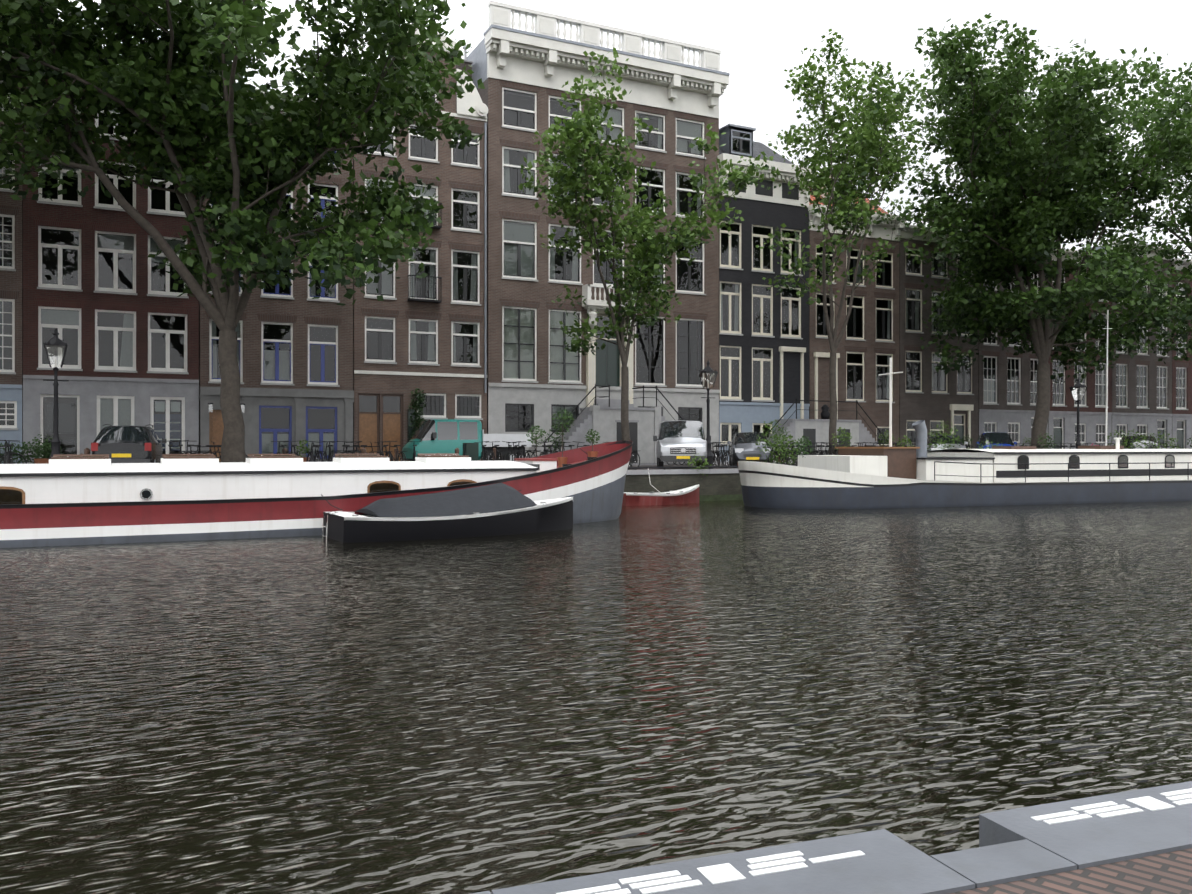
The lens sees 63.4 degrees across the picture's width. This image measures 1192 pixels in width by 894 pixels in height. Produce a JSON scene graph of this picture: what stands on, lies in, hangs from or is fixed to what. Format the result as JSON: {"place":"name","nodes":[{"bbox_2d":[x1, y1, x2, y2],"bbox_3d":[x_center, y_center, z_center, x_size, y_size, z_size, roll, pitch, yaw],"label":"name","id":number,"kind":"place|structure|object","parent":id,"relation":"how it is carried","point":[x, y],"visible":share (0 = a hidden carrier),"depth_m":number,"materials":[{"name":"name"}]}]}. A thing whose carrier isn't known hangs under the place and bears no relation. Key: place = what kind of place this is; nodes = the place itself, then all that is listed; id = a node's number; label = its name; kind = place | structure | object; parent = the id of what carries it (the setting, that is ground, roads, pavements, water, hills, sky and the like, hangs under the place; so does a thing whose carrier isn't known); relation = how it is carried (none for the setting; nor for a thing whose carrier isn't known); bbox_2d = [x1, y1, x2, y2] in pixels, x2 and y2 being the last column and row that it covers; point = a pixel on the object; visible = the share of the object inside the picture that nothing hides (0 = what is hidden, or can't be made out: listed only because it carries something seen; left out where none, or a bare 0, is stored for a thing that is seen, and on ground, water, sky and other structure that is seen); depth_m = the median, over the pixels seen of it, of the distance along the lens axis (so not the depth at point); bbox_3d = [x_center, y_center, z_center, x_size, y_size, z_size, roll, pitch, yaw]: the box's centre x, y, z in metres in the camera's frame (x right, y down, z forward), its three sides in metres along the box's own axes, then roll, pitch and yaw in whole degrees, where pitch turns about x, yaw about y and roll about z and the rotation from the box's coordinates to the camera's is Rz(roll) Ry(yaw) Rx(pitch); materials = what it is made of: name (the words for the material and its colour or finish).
{"place":"outdoors","nodes":[
{"label":"outdoors","id":0,"kind":"place"},
{"bbox_2d":[0,500,1191,893],"bbox_3d":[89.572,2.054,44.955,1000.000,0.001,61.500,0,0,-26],"label":"canal water","id":1,"kind":"structure","parent":0,"point":[634,686],"depth_m":8.07,"materials":[{"name":"grey liquid"}]},
{"bbox_2d":[0,408,632,547],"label":"houseboat barge","id":2,"kind":"object","parent":1,"relation":"on","point":[71,499],"visible":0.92,"depth_m":22.04,"materials":[{"name":"white metal"}]},
{"bbox_2d":[322,483,572,542],"bbox_3d":[-3.309,1.633,22.823,6.233,1.544,2.295,0,0,-29],"label":"boat","id":3,"kind":"object","parent":1,"relation":"on","point":[497,509],"visible":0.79,"depth_m":21.96,"materials":[{"name":"black metal"}]},
{"bbox_2d":[622,484,698,505],"bbox_3d":[2.202,1.949,34.809,3.633,1.151,1.424,0,0,-27],"label":"red dinghy","id":4,"kind":"object","parent":1,"relation":"on","point":[688,495],"visible":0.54,"depth_m":34.32,"materials":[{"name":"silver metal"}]},
{"bbox_2d":[738,358,1191,508],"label":"houseboat barge","id":5,"kind":"object","parent":1,"relation":"on","point":[919,475],"visible":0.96,"depth_m":33.98,"materials":[{"name":"white metal"}]},
{"bbox_2d":[57,0,1191,259],"label":"sky","id":6,"kind":"structure","parent":0,"point":[757,40],"materials":[{"name":"white"}]},
{"bbox_2d":[624,461,797,500],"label":"quay wall","id":7,"kind":"structure","parent":0,"point":[718,484],"depth_m":36.58,"materials":[{"name":"brick"}]},
{"bbox_2d":[4,441,8,463],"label":"bicycle","id":8,"kind":"object","parent":7,"relation":"on","point":[5,455],"visible":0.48,"depth_m":27.70,"materials":[{"name":"metal"}]},
{"bbox_2d":[0,440,14,463],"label":"bicycle","id":9,"kind":"object","parent":7,"relation":"on","point":[10,458],"visible":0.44,"depth_m":27.81,"materials":[{"name":"metal"}]},
{"bbox_2d":[0,51,22,463],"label":"house","id":10,"kind":"structure","parent":7,"relation":"on","point":[11,318],"depth_m":35.58,"materials":[{"name":"brown brick"}]},
{"bbox_2d":[0,441,26,463],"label":"bicycle","id":11,"kind":"object","parent":7,"relation":"on","point":[12,453],"visible":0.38,"depth_m":28.49,"materials":[{"name":"metal"}]},
{"bbox_2d":[43,329,68,459],"bbox_3d":[-15.601,-1.286,27.873,0.640,4.280,0.620,0,0,-26],"label":"lamp post","id":12,"kind":"object","parent":7,"relation":"on","point":[55,341],"visible":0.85,"depth_m":27.82,"materials":[{"name":"metal"}]},
{"bbox_2d":[23,79,198,463],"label":"house","id":13,"kind":"structure","parent":7,"relation":"on","point":[100,295],"depth_m":37.19,"materials":[{"name":"brown brick"}]},
{"bbox_2d":[91,424,165,462],"bbox_3d":[-14.594,0.074,30.250,1.960,1.559,4.260,0,0,-19],"label":"black estate car","id":14,"kind":"object","parent":7,"relation":"on","point":[129,444],"visible":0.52,"depth_m":28.44,"materials":[{"name":"metal"}]},
{"bbox_2d":[160,440,178,453],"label":"bicycle","id":15,"kind":"object","parent":7,"relation":"on","point":[169,445],"visible":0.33,"depth_m":29.89,"materials":[{"name":"metal"}]},
{"bbox_2d":[173,440,188,453],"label":"bicycle","id":16,"kind":"object","parent":7,"relation":"on","point":[180,445],"visible":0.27,"depth_m":30.09,"materials":[{"name":"metal"}]},
{"bbox_2d":[185,442,193,453],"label":"bicycle","id":17,"kind":"object","parent":7,"relation":"on","point":[190,448],"visible":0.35,"depth_m":29.78,"materials":[{"name":"metal"}]},
{"bbox_2d":[179,441,220,454],"bbox_3d":[-14.496,0.338,35.608,1.788,1.065,0.540,0,6,-36],"label":"bicycle","id":18,"kind":"object","parent":7,"relation":"on","point":[197,446],"visible":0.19,"depth_m":35.45,"materials":[{"name":"metal"}]},
{"bbox_2d":[192,445,220,457],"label":"bicycle","id":19,"kind":"object","parent":7,"relation":"on","point":[210,446],"visible":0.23,"depth_m":35.62,"materials":[{"name":"metal"}]},
{"bbox_2d":[200,445,247,461],"bbox_3d":[-13.861,0.338,35.965,1.788,1.065,0.540,0,-7,-31],"label":"bicycle","id":20,"kind":"object","parent":7,"relation":"on","point":[215,452],"visible":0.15,"depth_m":35.81,"materials":[{"name":"metal"}]},
{"bbox_2d":[0,0,484,461],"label":"elm tree","id":21,"kind":"object","parent":7,"relation":"on","point":[169,88],"visible":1,"depth_m":30.21,"materials":[{"name":"green plant"}]},
{"bbox_2d":[199,89,353,461],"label":"house","id":22,"kind":"structure","parent":7,"relation":"on","point":[295,351],"depth_m":40.02,"materials":[{"name":"brown brick"}]},
{"bbox_2d":[271,441,291,453],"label":"bicycle","id":23,"kind":"object","parent":7,"relation":"on","point":[284,451],"visible":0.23,"depth_m":31.47,"materials":[{"name":"metal"}]},
{"bbox_2d":[287,441,300,455],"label":"bicycle","id":24,"kind":"object","parent":7,"relation":"on","point":[296,453],"visible":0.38,"depth_m":31.56,"materials":[{"name":"metal"}]},
{"bbox_2d":[304,440,321,461],"bbox_3d":[-9.324,0.337,31.860,0.540,1.065,1.788,6,-3,-30],"label":"bicycle","id":25,"kind":"object","parent":7,"relation":"on","point":[315,457],"visible":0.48,"depth_m":31.84,"materials":[{"name":"metal"}]},
{"bbox_2d":[308,442,325,461],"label":"bicycle","id":26,"kind":"object","parent":7,"relation":"on","point":[322,456],"visible":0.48,"depth_m":32.49,"materials":[{"name":"metal"}]},
{"bbox_2d":[319,440,335,461],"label":"bicycle","id":27,"kind":"object","parent":7,"relation":"on","point":[330,458],"visible":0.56,"depth_m":32.19,"materials":[{"name":"metal"}]},
{"bbox_2d":[338,441,352,453],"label":"bicycle","id":28,"kind":"object","parent":7,"relation":"on","point":[347,452],"visible":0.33,"depth_m":33.59,"materials":[{"name":"metal"}]},
{"bbox_2d":[333,442,366,454],"bbox_3d":[-9.663,0.337,38.098,1.788,1.065,0.540,0,-5,-45],"label":"bicycle","id":29,"kind":"object","parent":7,"relation":"on","point":[346,448],"visible":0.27,"depth_m":37.92,"materials":[{"name":"metal"}]},
{"bbox_2d":[346,441,360,453],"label":"bicycle","id":30,"kind":"object","parent":7,"relation":"on","point":[357,451],"visible":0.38,"depth_m":33.64,"materials":[{"name":"metal"}]},
{"bbox_2d":[342,442,381,454],"bbox_3d":[-9.240,0.335,38.058,1.788,1.065,0.540,0,2,-18],"label":"bicycle","id":31,"kind":"object","parent":7,"relation":"on","point":[364,446],"visible":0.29,"depth_m":38.10,"materials":[{"name":"metal"}]},
{"bbox_2d":[348,442,391,459],"bbox_3d":[-8.976,0.336,38.257,1.788,1.065,0.540,0,-3,-21],"label":"bicycle","id":32,"kind":"object","parent":7,"relation":"on","point":[380,451],"visible":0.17,"depth_m":38.34,"materials":[{"name":"metal"}]},
{"bbox_2d":[374,441,391,460],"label":"bicycle","id":33,"kind":"object","parent":7,"relation":"on","point":[382,452],"visible":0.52,"depth_m":33.04,"materials":[{"name":"metal"}]},
{"bbox_2d":[385,441,406,460],"bbox_3d":[-6.913,0.335,33.198,0.540,1.065,1.788,-3,2,-36],"label":"bicycle","id":34,"kind":"object","parent":7,"relation":"on","point":[392,457],"visible":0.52,"depth_m":33.05,"materials":[{"name":"metal"}]},
{"bbox_2d":[406,441,421,460],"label":"bicycle","id":35,"kind":"object","parent":7,"relation":"on","point":[414,453],"visible":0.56,"depth_m":33.34,"materials":[{"name":"metal"}]},
{"bbox_2d":[353,28,487,460],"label":"house","id":36,"kind":"structure","parent":7,"relation":"on","point":[427,334],"depth_m":42.74,"materials":[{"name":"brown brick"}]},
{"bbox_2d":[402,419,531,460],"bbox_3d":[-5.233,-0.129,39.190,4.920,1.965,2.240,0,0,-26],"label":"pickup truck","id":37,"kind":"object","parent":7,"relation":"on","point":[442,435],"visible":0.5,"depth_m":38.20,"materials":[{"name":"metal"}]},
{"bbox_2d":[474,441,488,460],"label":"bicycle","id":38,"kind":"object","parent":7,"relation":"on","point":[484,456],"visible":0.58,"depth_m":34.62,"materials":[{"name":"metal"}]},
{"bbox_2d":[321,448,661,509],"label":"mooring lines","id":39,"kind":"object","parent":7,"relation":"on","point":[519,490],"visible":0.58,"depth_m":28.57,"materials":[{"name":"fabric"}]},
{"bbox_2d":[485,441,502,460],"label":"bicycle","id":40,"kind":"object","parent":7,"relation":"on","point":[497,455],"visible":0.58,"depth_m":34.80,"materials":[{"name":"metal"}]},
{"bbox_2d":[502,441,511,460],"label":"bicycle","id":41,"kind":"object","parent":7,"relation":"on","point":[508,455],"visible":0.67,"depth_m":35.85,"materials":[{"name":"metal"}]},
{"bbox_2d":[508,441,521,460],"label":"bicycle","id":42,"kind":"object","parent":7,"relation":"on","point":[517,456],"visible":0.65,"depth_m":36.15,"materials":[{"name":"metal"}]},
{"bbox_2d":[512,441,529,457],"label":"bicycle","id":43,"kind":"object","parent":7,"relation":"on","point":[523,450],"visible":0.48,"depth_m":35.82,"materials":[{"name":"metal"}]},
{"bbox_2d":[525,442,547,457],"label":"bicycle","id":44,"kind":"object","parent":7,"relation":"on","point":[535,449],"visible":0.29,"depth_m":41.05,"materials":[{"name":"metal"}]},
{"bbox_2d":[538,441,556,455],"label":"bicycle","id":45,"kind":"object","parent":7,"relation":"on","point":[544,453],"visible":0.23,"depth_m":35.81,"materials":[{"name":"metal"}]},
{"bbox_2d":[0,310,1191,478],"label":"potted plants","id":46,"kind":"object","parent":7,"relation":"on","point":[471,450],"visible":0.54,"depth_m":39.73,"materials":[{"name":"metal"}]},
{"bbox_2d":[467,0,729,462],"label":"house","id":47,"kind":"structure","parent":7,"relation":"on","point":[538,374],"depth_m":45.70,"materials":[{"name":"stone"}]},
{"bbox_2d":[629,445,639,466],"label":"bicycle","id":48,"kind":"object","parent":7,"relation":"on","point":[635,458],"visible":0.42,"depth_m":36.68,"materials":[{"name":"metal"}]},
{"bbox_2d":[518,47,784,466],"bbox_3d":[2.378,-6.924,38.542,10.950,15.618,6.455,0,0,-17],"label":"young elm tree","id":49,"kind":"object","parent":7,"relation":"on","point":[647,254],"visible":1,"depth_m":37.42,"materials":[{"name":"green plant"}]},
{"bbox_2d":[653,420,710,468],"bbox_3d":[3.478,-0.114,39.679,2.280,1.935,5.185,0,0,3],"label":"van","id":50,"kind":"object","parent":7,"relation":"on","point":[681,441],"visible":0.83,"depth_m":37.54,"materials":[{"name":"metal"}]},
{"bbox_2d":[698,360,717,468],"bbox_3d":[4.389,-1.286,37.756,0.640,4.280,0.620,0,0,-26],"label":"lamp post","id":51,"kind":"object","parent":7,"relation":"on","point":[708,369],"visible":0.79,"depth_m":37.70,"materials":[{"name":"metal"}]},
{"bbox_2d":[627,465,797,469],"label":"quay edge","id":52,"kind":"object","parent":7,"relation":"on","point":[709,467],"visible":0.04,"depth_m":36.44,"materials":[{"name":"stone"}]},
{"bbox_2d":[711,442,722,465],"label":"bicycle","id":53,"kind":"object","parent":7,"relation":"on","point":[716,457],"visible":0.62,"depth_m":38.75,"materials":[{"name":"metal"}]},
{"bbox_2d":[711,443,727,465],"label":"bicycle","id":54,"kind":"object","parent":7,"relation":"on","point":[723,455],"visible":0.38,"depth_m":39.63,"materials":[{"name":"metal"}]},
{"bbox_2d":[713,442,729,465],"bbox_3d":[5.087,0.336,39.103,0.540,1.065,1.788,3,-1,-15],"label":"bicycle","id":55,"kind":"object","parent":7,"relation":"on","point":[724,452],"visible":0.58,"depth_m":38.88,"materials":[{"name":"metal"}]},
{"bbox_2d":[727,432,773,465],"bbox_3d":[6.467,0.111,40.488,1.920,1.485,3.515,0,0,6],"label":"grey hatchback","id":56,"kind":"object","parent":7,"relation":"on","point":[744,447],"visible":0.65,"depth_m":39.20,"materials":[{"name":"metal"}]},
{"bbox_2d":[698,124,816,461],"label":"house","id":57,"kind":"structure","parent":7,"relation":"on","point":[763,353],"depth_m":50.81,"materials":[{"name":"black brick"}]},
{"bbox_2d":[773,445,787,464],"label":"bicycle","id":58,"kind":"object","parent":7,"relation":"on","point":[780,456],"visible":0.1,"depth_m":39.95,"materials":[{"name":"metal"}]},
{"bbox_2d":[773,442,795,464],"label":"bicycle","id":59,"kind":"object","parent":7,"relation":"on","point":[786,453],"visible":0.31,"depth_m":40.19,"materials":[{"name":"metal"}]},
{"bbox_2d":[787,442,805,461],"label":"bicycle","id":60,"kind":"object","parent":7,"relation":"on","point":[798,451],"visible":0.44,"depth_m":40.89,"materials":[{"name":"metal"}]},
{"bbox_2d":[785,443,815,464],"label":"bicycle","id":61,"kind":"object","parent":7,"relation":"on","point":[805,454],"visible":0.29,"depth_m":40.78,"materials":[{"name":"metal"}]},
{"bbox_2d":[813,442,828,454],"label":"bicycle","id":62,"kind":"object","parent":7,"relation":"on","point":[821,449],"visible":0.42,"depth_m":41.62,"materials":[{"name":"metal"}]},
{"bbox_2d":[767,398,888,461],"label":"stoop","id":63,"kind":"object","parent":7,"relation":"on","point":[815,430],"visible":0.58,"depth_m":50.29,"materials":[{"name":"stone"}]},
{"bbox_2d":[821,442,837,454],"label":"bicycle","id":64,"kind":"object","parent":7,"relation":"on","point":[831,446],"visible":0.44,"depth_m":41.59,"materials":[{"name":"metal"}]},
{"bbox_2d":[755,28,954,454],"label":"young elm tree","id":65,"kind":"object","parent":7,"relation":"on","point":[853,206],"visible":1,"depth_m":42.10,"materials":[{"name":"green plant"}]},
{"bbox_2d":[808,161,906,445],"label":"house","id":66,"kind":"structure","parent":7,"relation":"on","point":[867,348],"depth_m":53.65,"materials":[{"name":"brown brick"}]},
{"bbox_2d":[899,224,977,448],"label":"house","id":67,"kind":"structure","parent":7,"relation":"on","point":[930,395],"depth_m":55.83,"materials":[{"name":"brown brick"}]},
{"bbox_2d":[927,434,967,450],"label":"silver car","id":68,"kind":"object","parent":7,"relation":"on","point":[955,445],"visible":0.25,"depth_m":44.43,"materials":[{"name":"metal"}]},
{"bbox_2d":[975,432,1016,448],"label":"car","id":69,"kind":"object","parent":7,"relation":"on","point":[1000,438],"visible":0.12,"depth_m":45.87,"materials":[{"name":"metal"}]},
{"bbox_2d":[978,259,1047,448],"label":"house","id":70,"kind":"structure","parent":7,"relation":"on","point":[1007,388],"depth_m":58.72,"materials":[{"name":"brick"}]},
{"bbox_2d":[884,13,1191,448],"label":"elm tree","id":71,"kind":"object","parent":7,"relation":"on","point":[1020,220],"visible":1,"depth_m":47.38,"materials":[{"name":"green plant"}]},
{"bbox_2d":[1069,378,1086,448],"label":"lamp post","id":72,"kind":"object","parent":7,"relation":"on","point":[1074,389],"visible":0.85,"depth_m":47.22,"materials":[{"name":"metal"}]},
{"bbox_2d":[1048,248,1112,448],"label":"house","id":73,"kind":"structure","parent":7,"relation":"on","point":[1062,424],"depth_m":61.66,"materials":[{"name":"grey brick"}]},
{"bbox_2d":[1049,52,1191,363],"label":"elm tree","id":74,"kind":"object","parent":7,"relation":"on","point":[1183,220],"visible":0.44,"depth_m":55.00,"materials":[{"name":"green plant"}]},
{"bbox_2d":[1077,241,1173,448],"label":"house","id":75,"kind":"structure","parent":7,"relation":"on","point":[1141,392],"depth_m":64.43,"materials":[{"name":"brick"}]},
{"bbox_2d":[1115,436,1165,448],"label":"car","id":76,"kind":"object","parent":7,"relation":"on","point":[1151,439],"visible":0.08,"depth_m":50.90,"materials":[{"name":"metal"}]},
{"bbox_2d":[1171,258,1191,448],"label":"house","id":77,"kind":"structure","parent":7,"relation":"on","point":[1182,402],"depth_m":66.14,"materials":[{"name":"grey brick"}]},
{"bbox_2d":[790,445,821,464],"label":"bicycle","id":78,"kind":"object","parent":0,"point":[809,449],"visible":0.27,"depth_m":40.98,"materials":[{"name":"metal"}]},
{"label":"ground","id":79,"kind":"structure","parent":0,"visible":0},
{"bbox_2d":[470,781,1191,893],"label":"quay edge","id":80,"kind":"object","parent":79,"relation":"on","point":[1138,841],"visible":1,"depth_m":3.56,"materials":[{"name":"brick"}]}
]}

